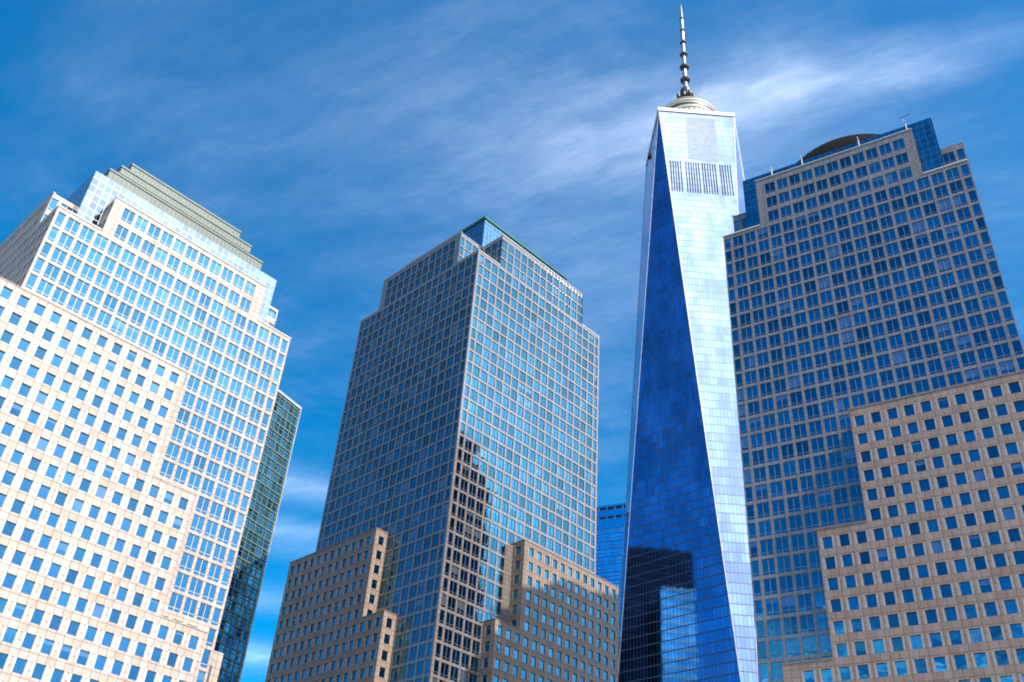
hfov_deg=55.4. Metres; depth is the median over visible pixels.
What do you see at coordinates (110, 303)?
window
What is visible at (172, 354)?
window
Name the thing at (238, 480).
window
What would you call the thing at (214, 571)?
window
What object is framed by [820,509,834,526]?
window
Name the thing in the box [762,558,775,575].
window
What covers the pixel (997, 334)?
window
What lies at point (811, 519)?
window
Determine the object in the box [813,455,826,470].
window
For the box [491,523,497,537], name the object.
window
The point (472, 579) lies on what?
window
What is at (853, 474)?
window
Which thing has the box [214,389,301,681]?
green glass tower
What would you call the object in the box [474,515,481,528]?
window
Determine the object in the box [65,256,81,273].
window
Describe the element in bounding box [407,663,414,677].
window
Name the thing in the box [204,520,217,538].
window
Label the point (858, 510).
window
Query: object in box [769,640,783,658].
window
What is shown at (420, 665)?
window
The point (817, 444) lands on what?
window
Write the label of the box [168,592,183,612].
window
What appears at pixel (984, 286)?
window
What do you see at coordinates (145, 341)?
window
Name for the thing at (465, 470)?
window
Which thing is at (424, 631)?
window
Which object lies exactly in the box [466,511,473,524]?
window
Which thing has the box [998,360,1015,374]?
window
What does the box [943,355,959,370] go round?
window
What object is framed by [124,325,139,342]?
window
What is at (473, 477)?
window
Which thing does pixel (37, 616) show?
window
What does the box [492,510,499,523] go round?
window
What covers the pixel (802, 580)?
window
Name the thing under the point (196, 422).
window
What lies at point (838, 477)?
window
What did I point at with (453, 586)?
window
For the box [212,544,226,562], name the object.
window
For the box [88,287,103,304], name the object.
window
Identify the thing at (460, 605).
window
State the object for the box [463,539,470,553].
window
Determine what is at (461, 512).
window
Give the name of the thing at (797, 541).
window
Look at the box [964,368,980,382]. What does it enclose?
window
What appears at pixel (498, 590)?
window
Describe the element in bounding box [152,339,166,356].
window
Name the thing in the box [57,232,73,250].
window
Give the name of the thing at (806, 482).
window
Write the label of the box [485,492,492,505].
window
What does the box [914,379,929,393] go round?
window
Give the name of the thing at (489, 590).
window
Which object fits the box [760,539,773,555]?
window
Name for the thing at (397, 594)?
window
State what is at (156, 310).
window
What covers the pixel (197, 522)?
window
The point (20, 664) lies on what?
window
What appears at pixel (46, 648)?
window
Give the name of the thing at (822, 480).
window
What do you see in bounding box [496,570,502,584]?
window
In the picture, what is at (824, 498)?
window
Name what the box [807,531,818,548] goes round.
window
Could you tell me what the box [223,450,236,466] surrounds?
window
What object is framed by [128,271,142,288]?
window
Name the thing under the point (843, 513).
window
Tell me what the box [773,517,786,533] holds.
window
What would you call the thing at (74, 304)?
window
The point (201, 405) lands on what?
window
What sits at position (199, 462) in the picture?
window
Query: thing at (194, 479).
window
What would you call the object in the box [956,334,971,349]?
window
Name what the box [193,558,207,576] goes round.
window
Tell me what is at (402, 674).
window
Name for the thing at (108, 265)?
window
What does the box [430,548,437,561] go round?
window
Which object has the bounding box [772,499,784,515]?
window
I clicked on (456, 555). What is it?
window
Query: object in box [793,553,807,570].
window
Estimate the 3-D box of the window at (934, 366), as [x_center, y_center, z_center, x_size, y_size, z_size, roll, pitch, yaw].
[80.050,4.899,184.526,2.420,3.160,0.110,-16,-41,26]
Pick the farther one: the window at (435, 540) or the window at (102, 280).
the window at (435, 540)
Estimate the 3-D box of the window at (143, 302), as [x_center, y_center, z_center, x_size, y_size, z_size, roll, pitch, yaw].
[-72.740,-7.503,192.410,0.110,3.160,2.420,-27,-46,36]
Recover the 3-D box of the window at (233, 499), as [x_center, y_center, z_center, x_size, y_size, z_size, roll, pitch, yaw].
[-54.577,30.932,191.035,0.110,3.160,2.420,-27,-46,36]
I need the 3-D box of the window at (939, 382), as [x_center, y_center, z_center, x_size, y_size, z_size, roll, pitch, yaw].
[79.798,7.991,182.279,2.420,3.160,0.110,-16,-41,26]
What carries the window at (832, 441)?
in the office tower at (878, 353)
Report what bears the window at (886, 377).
in the office tower at (878, 353)
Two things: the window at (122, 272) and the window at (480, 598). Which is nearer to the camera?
the window at (122, 272)
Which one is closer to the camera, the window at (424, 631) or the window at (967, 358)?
the window at (967, 358)
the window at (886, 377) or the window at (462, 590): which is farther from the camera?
the window at (462, 590)
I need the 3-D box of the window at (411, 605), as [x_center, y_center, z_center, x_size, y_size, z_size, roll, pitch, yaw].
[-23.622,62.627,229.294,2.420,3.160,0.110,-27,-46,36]
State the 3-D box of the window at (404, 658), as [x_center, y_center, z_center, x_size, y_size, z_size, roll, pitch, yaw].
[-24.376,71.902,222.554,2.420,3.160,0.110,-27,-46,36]
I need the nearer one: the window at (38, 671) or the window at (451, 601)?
the window at (38, 671)
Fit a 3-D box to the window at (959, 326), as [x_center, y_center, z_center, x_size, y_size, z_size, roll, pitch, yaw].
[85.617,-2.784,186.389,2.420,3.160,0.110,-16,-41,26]
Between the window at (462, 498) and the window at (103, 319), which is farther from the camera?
the window at (462, 498)
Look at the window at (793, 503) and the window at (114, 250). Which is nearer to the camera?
the window at (793, 503)
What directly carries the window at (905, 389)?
in the office tower at (878, 353)
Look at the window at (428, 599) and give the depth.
225.91 m
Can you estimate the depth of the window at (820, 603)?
171.78 m
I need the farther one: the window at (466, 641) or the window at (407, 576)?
the window at (407, 576)
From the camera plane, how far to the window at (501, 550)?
245.40 m
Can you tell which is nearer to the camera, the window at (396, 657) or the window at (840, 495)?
the window at (840, 495)
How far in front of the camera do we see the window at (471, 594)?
231.49 m
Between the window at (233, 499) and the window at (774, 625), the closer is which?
the window at (774, 625)
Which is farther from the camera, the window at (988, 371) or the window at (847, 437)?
the window at (847, 437)
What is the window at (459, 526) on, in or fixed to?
in the office tower at (456, 541)
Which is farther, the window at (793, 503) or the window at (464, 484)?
the window at (464, 484)
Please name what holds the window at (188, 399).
in the office tower at (144, 344)
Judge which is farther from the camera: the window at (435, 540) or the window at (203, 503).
the window at (435, 540)
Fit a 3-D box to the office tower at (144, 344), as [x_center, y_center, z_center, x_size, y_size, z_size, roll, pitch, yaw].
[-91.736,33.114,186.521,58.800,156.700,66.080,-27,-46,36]
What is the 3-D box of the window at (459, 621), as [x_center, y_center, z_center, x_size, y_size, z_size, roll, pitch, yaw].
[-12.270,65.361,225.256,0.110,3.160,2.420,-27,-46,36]
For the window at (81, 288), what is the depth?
183.59 m
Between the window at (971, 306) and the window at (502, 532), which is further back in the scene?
the window at (502, 532)
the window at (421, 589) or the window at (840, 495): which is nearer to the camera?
the window at (840, 495)
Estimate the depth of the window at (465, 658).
222.46 m
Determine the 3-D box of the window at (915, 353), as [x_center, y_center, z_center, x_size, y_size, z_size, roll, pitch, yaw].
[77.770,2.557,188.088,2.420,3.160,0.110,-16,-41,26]
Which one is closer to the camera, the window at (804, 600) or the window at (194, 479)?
the window at (804, 600)
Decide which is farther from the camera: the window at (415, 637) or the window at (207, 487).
the window at (415, 637)
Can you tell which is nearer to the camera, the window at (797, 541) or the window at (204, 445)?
the window at (797, 541)
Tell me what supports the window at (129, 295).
in the office tower at (144, 344)
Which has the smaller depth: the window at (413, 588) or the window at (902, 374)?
the window at (902, 374)
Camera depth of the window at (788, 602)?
174.35 m
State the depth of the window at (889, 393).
186.37 m
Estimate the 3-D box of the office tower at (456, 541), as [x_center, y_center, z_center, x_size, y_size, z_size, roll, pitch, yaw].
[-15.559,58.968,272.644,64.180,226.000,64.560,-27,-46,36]
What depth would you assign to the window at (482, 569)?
237.62 m
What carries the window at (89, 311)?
in the office tower at (144, 344)
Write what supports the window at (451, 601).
in the office tower at (456, 541)
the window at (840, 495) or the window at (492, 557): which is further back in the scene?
the window at (492, 557)
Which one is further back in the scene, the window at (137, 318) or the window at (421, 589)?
the window at (421, 589)
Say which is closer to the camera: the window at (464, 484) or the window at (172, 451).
the window at (172, 451)
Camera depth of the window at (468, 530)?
238.90 m
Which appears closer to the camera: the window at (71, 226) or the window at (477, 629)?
the window at (71, 226)
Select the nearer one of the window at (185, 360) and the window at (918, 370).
the window at (918, 370)
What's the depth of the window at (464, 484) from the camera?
243.97 m
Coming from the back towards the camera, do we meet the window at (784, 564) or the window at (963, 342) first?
the window at (963, 342)
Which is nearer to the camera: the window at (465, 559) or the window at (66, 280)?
the window at (66, 280)
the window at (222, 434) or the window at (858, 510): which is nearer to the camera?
the window at (858, 510)
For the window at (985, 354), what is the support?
in the office tower at (878, 353)
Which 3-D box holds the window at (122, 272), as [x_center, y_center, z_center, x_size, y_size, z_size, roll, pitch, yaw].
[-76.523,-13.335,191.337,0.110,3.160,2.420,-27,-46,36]
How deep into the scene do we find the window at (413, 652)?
220.89 m
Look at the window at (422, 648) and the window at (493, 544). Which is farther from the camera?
the window at (493, 544)
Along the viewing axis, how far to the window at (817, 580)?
174.10 m
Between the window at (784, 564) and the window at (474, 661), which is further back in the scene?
the window at (474, 661)
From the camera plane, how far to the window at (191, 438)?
188.98 m
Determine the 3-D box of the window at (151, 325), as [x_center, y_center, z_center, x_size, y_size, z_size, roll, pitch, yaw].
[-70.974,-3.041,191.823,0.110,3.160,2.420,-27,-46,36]
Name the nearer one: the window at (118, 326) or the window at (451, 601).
the window at (118, 326)
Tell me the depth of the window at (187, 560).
178.79 m
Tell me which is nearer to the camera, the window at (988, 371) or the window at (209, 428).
the window at (988, 371)
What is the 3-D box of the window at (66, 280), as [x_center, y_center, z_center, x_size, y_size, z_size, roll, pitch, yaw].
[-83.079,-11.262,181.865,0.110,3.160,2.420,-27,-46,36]
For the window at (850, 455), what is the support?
in the office tower at (878, 353)
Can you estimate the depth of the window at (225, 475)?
191.73 m
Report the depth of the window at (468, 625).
227.01 m
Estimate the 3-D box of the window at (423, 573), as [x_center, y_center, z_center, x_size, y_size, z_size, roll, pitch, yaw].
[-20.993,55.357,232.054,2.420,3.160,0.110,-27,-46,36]
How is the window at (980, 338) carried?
in the office tower at (878, 353)
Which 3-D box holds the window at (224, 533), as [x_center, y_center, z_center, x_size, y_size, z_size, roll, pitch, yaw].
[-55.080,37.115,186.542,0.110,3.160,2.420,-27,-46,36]
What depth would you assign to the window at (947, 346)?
185.51 m
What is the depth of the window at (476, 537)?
240.48 m
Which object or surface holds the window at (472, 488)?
in the office tower at (456, 541)
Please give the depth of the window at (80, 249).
186.42 m
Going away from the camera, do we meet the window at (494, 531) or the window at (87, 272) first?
the window at (87, 272)
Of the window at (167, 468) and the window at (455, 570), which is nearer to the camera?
the window at (167, 468)
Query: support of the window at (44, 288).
in the office tower at (144, 344)
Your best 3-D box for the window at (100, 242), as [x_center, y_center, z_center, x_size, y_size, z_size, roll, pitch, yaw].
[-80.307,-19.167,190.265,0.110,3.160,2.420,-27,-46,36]
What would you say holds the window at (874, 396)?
in the office tower at (878, 353)
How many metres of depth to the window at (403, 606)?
231.15 m
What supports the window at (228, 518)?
in the office tower at (144, 344)
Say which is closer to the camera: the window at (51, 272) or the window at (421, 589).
the window at (51, 272)
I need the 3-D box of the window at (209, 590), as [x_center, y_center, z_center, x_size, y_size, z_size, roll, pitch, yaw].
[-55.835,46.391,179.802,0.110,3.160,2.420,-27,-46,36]
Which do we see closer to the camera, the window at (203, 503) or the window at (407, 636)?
the window at (203, 503)
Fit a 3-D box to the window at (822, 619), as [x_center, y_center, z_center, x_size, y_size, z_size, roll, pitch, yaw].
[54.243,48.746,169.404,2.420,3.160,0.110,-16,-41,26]
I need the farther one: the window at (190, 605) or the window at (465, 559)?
the window at (465, 559)
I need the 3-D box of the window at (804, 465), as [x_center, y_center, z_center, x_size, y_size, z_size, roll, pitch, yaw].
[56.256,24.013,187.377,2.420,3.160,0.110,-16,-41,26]
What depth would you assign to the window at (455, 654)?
220.84 m
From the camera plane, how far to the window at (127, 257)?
193.65 m
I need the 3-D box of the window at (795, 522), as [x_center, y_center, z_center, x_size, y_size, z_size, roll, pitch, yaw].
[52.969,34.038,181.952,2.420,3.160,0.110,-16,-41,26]
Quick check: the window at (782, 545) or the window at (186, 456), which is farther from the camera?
the window at (186, 456)
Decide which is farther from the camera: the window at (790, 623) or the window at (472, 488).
the window at (472, 488)
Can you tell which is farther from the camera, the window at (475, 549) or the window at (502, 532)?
the window at (502, 532)
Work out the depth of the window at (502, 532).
247.63 m
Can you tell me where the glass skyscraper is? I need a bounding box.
[619,5,759,681]
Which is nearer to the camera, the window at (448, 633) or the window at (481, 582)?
the window at (448, 633)
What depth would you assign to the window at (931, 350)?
186.85 m
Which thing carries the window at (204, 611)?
in the office tower at (144, 344)
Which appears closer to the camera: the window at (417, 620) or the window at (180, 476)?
the window at (180, 476)
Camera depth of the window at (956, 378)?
181.15 m
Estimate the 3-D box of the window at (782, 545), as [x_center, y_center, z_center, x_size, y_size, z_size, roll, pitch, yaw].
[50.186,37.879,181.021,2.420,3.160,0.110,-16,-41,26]
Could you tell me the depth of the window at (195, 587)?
178.21 m
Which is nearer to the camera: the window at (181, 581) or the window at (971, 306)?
the window at (181, 581)
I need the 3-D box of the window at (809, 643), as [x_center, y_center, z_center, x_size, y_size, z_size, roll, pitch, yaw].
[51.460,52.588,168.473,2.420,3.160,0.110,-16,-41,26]
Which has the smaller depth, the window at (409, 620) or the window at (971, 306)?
the window at (971, 306)
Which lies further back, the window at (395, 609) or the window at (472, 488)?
the window at (472, 488)
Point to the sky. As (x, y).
(344, 142)
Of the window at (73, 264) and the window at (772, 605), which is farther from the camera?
the window at (73, 264)
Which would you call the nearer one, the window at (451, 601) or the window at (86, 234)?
the window at (86, 234)
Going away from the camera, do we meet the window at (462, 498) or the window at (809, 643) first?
the window at (809, 643)
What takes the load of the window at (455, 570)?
in the office tower at (456, 541)
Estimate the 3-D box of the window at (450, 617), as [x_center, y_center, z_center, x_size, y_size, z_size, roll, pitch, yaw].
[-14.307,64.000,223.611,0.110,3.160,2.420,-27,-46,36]
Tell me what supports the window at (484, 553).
in the office tower at (456, 541)
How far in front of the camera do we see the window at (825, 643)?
167.31 m
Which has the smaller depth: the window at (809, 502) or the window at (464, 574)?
the window at (809, 502)
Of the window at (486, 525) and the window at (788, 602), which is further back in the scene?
the window at (486, 525)
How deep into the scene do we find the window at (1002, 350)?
179.32 m
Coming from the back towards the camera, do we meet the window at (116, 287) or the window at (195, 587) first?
the window at (116, 287)
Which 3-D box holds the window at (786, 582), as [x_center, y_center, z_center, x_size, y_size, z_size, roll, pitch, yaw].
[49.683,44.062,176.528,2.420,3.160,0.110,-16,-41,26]
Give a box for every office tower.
[0,163,291,681]
[265,215,618,681]
[723,114,1023,681]
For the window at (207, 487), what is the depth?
187.74 m
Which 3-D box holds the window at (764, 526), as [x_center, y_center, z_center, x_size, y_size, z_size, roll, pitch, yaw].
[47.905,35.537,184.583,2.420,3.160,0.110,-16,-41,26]
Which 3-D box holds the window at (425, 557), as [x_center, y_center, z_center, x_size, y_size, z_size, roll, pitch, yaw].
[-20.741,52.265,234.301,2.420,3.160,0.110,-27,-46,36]
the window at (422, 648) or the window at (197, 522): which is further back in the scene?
the window at (422, 648)
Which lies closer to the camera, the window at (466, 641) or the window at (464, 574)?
the window at (466, 641)
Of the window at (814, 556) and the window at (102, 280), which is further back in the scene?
the window at (102, 280)
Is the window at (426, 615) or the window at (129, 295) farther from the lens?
the window at (426, 615)
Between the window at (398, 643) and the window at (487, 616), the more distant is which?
the window at (487, 616)
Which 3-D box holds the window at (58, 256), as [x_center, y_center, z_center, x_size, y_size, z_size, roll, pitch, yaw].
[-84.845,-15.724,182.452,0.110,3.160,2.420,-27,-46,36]
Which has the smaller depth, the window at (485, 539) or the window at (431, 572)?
the window at (431, 572)
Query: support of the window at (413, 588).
in the office tower at (456, 541)
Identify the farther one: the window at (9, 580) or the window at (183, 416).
the window at (183, 416)
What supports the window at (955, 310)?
in the office tower at (878, 353)
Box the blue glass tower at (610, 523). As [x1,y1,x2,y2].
[596,503,625,607]
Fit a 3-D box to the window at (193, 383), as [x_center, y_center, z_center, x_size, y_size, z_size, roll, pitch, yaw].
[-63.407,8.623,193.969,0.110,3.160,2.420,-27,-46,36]
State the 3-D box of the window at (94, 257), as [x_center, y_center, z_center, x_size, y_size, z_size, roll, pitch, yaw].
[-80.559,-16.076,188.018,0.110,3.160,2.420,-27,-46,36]
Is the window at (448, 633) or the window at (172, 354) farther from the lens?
the window at (448, 633)
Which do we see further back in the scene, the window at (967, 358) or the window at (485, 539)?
the window at (485, 539)
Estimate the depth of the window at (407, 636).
224.92 m
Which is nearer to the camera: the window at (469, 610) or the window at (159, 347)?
the window at (159, 347)
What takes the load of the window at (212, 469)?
in the office tower at (144, 344)
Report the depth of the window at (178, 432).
187.28 m
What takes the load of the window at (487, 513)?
in the office tower at (456, 541)
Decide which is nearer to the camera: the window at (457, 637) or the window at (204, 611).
the window at (204, 611)
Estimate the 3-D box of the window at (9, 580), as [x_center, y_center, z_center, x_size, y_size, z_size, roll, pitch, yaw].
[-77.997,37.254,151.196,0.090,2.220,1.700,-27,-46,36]
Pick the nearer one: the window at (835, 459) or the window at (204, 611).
the window at (204, 611)
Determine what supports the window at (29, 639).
in the office tower at (144, 344)
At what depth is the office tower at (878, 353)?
184.01 m
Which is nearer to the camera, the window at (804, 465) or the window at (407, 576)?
the window at (804, 465)
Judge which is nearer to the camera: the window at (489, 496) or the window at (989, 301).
the window at (989, 301)
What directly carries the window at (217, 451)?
in the office tower at (144, 344)
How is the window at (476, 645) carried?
in the office tower at (456, 541)
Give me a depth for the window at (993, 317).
183.84 m
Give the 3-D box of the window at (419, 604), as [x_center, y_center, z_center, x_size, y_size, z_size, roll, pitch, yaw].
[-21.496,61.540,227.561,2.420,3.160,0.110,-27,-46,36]
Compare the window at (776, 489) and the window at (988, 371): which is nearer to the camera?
the window at (988, 371)
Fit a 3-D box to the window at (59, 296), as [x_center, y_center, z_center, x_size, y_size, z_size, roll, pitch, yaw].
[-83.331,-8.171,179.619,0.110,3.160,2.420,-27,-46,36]
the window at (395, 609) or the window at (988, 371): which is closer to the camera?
the window at (988, 371)
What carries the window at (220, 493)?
in the office tower at (144, 344)
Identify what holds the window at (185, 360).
in the office tower at (144, 344)
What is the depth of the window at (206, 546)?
182.68 m
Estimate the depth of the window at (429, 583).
228.18 m
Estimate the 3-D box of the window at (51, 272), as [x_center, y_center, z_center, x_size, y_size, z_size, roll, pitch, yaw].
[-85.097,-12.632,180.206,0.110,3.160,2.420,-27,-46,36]
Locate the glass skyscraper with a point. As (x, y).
(686, 611)
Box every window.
[2,573,16,588]
[2,627,16,643]
[12,603,25,618]
[12,658,26,674]
[21,633,35,648]
[30,609,44,624]
[31,663,45,679]
[35,279,52,297]
[40,639,53,654]
[43,263,59,281]
[50,247,66,265]
[51,287,67,305]
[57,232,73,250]
[58,271,74,289]
[64,218,79,234]
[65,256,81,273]
[66,295,82,313]
[72,241,87,257]
[73,279,89,297]
[78,226,93,243]
[80,264,95,281]
[81,302,97,320]
[86,248,101,266]
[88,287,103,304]
[93,234,107,250]
[94,271,109,288]
[96,310,111,327]
[100,256,115,273]
[102,294,117,312]
[107,242,121,258]
[108,279,123,296]
[110,318,125,335]
[114,264,129,280]
[116,302,131,319]
[120,250,135,266]
[122,287,137,303]
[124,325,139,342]
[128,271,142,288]
[130,309,144,326]
[136,294,150,311]
[138,332,152,349]
[144,316,158,333]
[150,301,163,318]
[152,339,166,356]
[157,323,171,340]
[159,460,174,478]
[165,346,179,363]
[165,442,179,460]
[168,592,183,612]
[170,425,184,442]
[173,466,187,484]
[174,572,188,591]
[176,408,189,425]
[179,353,192,370]
[179,448,193,466]
[179,552,194,571]
[181,391,195,409]
[182,598,197,617]
[184,431,198,449]
[185,533,199,552]
[186,375,199,392]
[187,472,201,490]
[188,577,202,596]
[189,414,203,432]
[190,514,204,533]
[192,454,206,472]
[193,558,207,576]
[194,398,207,415]
[195,496,209,514]
[197,437,211,455]
[197,603,211,622]
[199,539,212,557]
[201,478,214,496]
[202,421,215,438]
[202,583,216,602]
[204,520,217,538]
[206,460,219,478]
[207,563,221,582]
[209,502,222,519]
[210,443,223,461]
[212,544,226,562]
[214,484,227,501]
[215,427,228,444]
[217,526,230,544]
[219,466,231,484]
[222,507,235,525]
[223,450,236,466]
[227,489,239,507]
[231,472,244,489]
[392,605,398,614]
[392,651,399,665]
[393,590,400,603]
[395,634,402,648]
[397,618,404,632]
[398,665,406,680]
[399,603,406,616]
[401,587,408,600]
[401,648,408,662]
[403,572,410,585]
[403,632,410,646]
[405,616,412,630]
[407,600,414,614]
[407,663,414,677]
[409,585,416,598]
[409,646,417,660]
[411,569,418,582]
[411,629,419,644]
[414,613,421,627]
[416,597,423,611]
[416,661,423,675]
[418,582,424,595]
[418,644,425,658]
[420,567,426,579]
[420,627,427,641]
[421,552,428,565]
[422,611,429,625]
[424,595,431,608]
[426,579,433,592]
[428,564,435,577]
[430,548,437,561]
[432,534,438,546]
[440,662,448,678]
[442,645,450,660]
[444,628,452,644]
[446,612,453,627]
[447,596,455,611]
[449,580,456,595]
[451,565,458,579]
[452,550,460,564]
[452,649,459,664]
[453,633,461,647]
[454,535,461,549]
[455,616,462,631]
[456,521,463,534]
[457,506,464,520]
[457,600,464,615]
[458,584,465,599]
[459,492,465,505]
[460,478,467,492]
[460,569,467,583]
[461,554,468,568]
[461,653,468,668]
[462,465,468,478]
[463,452,470,465]
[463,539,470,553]
[463,636,470,651]
[464,525,471,538]
[464,620,471,634]
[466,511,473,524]
[466,604,473,619]
[467,497,474,510]
[467,588,474,603]
[469,483,475,496]
[469,573,476,587]
[470,470,477,483]
[470,558,477,572]
[470,656,478,671]
[472,544,478,557]
[472,640,479,655]
[473,529,480,543]
[473,624,480,638]
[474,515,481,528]
[475,608,482,622]
[476,501,482,514]
[476,592,483,607]
[477,487,483,501]
[478,577,484,591]
[479,562,486,576]
[480,548,487,561]
[482,534,488,547]
[483,519,489,532]
[484,505,490,519]
[484,612,490,620]
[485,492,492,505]
[485,596,492,610]
[486,581,493,595]
[487,566,494,580]
[489,552,495,565]
[490,538,496,551]
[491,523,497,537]
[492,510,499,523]
[494,600,500,614]
[495,585,501,599]
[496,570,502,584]
[497,556,503,569]
[498,542,504,555]
[499,528,505,541]
[757,502,769,518]
[758,520,771,536]
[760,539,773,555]
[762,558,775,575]
[763,578,777,595]
[765,598,779,615]
[767,618,781,636]
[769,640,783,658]
[770,481,782,497]
[771,661,783,680]
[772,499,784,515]
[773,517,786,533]
[775,536,788,553]
[777,555,790,572]
[779,575,793,592]
[781,596,795,613]
[783,616,797,634]
[785,478,798,494]
[785,638,800,656]
[787,496,800,512]
[789,515,802,531]
[791,534,804,550]
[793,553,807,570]
[795,573,809,590]
[797,593,812,611]
[798,458,811,473]
[800,475,813,491]
[800,614,814,632]
[802,493,815,509]
[802,636,817,654]
[804,512,818,528]
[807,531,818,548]
[809,551,820,567]
[811,437,824,452]
[811,571,823,588]
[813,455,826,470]
[814,591,825,609]
[815,472,829,488]
[816,612,828,630]
[818,490,831,506]
[819,634,831,652]
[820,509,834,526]
[826,434,839,449]
[828,451,842,467]
[831,469,845,485]
[833,488,848,504]
[836,506,851,523]
[839,414,850,429]
[841,431,853,446]
[844,448,856,464]
[847,466,859,482]
[849,485,862,501]
[852,504,865,520]
[867,390,881,403]
[879,370,893,385]
[882,386,896,400]
[895,366,909,381]
[898,383,913,396]
[907,346,922,361]
[911,362,926,377]
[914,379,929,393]
[923,342,938,357]
[927,359,942,374]
[931,375,946,389]
[936,322,951,337]
[939,338,955,353]
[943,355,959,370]
[947,371,963,385]
[948,303,963,317]
[952,318,967,333]
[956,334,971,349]
[960,351,976,366]
[964,298,980,313]
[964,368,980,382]
[968,314,984,329]
[972,330,988,345]
[976,279,992,293]
[977,347,993,362]
[980,294,996,309]
[981,364,997,378]
[985,310,1001,325]
[989,326,1006,341]
[994,343,1010,359]
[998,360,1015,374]
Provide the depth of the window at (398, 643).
226.68 m
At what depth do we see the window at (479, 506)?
244.95 m
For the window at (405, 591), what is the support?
in the office tower at (456, 541)
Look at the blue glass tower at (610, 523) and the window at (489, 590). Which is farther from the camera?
the blue glass tower at (610, 523)
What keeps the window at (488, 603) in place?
in the office tower at (456, 541)
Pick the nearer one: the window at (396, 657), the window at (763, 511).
the window at (763, 511)
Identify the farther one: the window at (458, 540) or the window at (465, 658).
the window at (458, 540)
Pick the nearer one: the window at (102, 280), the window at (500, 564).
the window at (102, 280)
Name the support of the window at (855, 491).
in the office tower at (878, 353)
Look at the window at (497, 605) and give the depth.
236.52 m
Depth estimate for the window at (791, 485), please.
186.51 m
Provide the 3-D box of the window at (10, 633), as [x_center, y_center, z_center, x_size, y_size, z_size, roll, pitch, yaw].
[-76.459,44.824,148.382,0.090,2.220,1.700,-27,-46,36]
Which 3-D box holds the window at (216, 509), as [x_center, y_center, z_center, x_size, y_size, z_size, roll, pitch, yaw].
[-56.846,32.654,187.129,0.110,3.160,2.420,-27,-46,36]
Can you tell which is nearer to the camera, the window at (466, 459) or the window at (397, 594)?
the window at (397, 594)
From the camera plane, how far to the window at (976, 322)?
185.10 m
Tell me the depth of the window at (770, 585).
177.90 m
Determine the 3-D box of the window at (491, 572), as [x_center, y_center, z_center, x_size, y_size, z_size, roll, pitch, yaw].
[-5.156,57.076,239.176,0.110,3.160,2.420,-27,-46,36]
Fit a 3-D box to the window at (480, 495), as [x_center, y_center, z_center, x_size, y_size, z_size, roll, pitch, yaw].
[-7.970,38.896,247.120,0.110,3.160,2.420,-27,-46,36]
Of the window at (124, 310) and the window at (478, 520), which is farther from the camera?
the window at (478, 520)
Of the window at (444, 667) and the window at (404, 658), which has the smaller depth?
the window at (444, 667)
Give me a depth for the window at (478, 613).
230.87 m
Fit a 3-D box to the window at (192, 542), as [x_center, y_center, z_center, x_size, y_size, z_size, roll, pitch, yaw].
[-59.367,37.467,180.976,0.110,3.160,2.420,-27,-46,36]
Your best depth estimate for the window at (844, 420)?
188.06 m
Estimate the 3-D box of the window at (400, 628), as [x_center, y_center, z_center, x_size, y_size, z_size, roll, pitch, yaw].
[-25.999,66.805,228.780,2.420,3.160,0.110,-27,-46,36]
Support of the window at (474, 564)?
in the office tower at (456, 541)
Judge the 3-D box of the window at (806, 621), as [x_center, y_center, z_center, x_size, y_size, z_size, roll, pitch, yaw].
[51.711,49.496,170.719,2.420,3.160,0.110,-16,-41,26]
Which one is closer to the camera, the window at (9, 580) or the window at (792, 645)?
the window at (9, 580)
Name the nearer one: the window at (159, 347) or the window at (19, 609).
the window at (19, 609)
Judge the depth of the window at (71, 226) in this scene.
187.01 m
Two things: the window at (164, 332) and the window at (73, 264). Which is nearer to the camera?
the window at (73, 264)
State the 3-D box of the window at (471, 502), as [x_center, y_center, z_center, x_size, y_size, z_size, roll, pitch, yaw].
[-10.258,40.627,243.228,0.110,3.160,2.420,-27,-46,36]
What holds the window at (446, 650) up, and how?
in the office tower at (456, 541)
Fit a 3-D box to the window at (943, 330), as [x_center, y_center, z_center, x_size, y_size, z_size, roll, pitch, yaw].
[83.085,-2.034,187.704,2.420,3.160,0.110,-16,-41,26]
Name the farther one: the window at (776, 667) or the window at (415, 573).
the window at (415, 573)
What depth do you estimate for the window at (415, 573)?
233.93 m
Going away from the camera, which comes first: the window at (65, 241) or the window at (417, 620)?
the window at (65, 241)
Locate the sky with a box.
[0,0,1023,681]

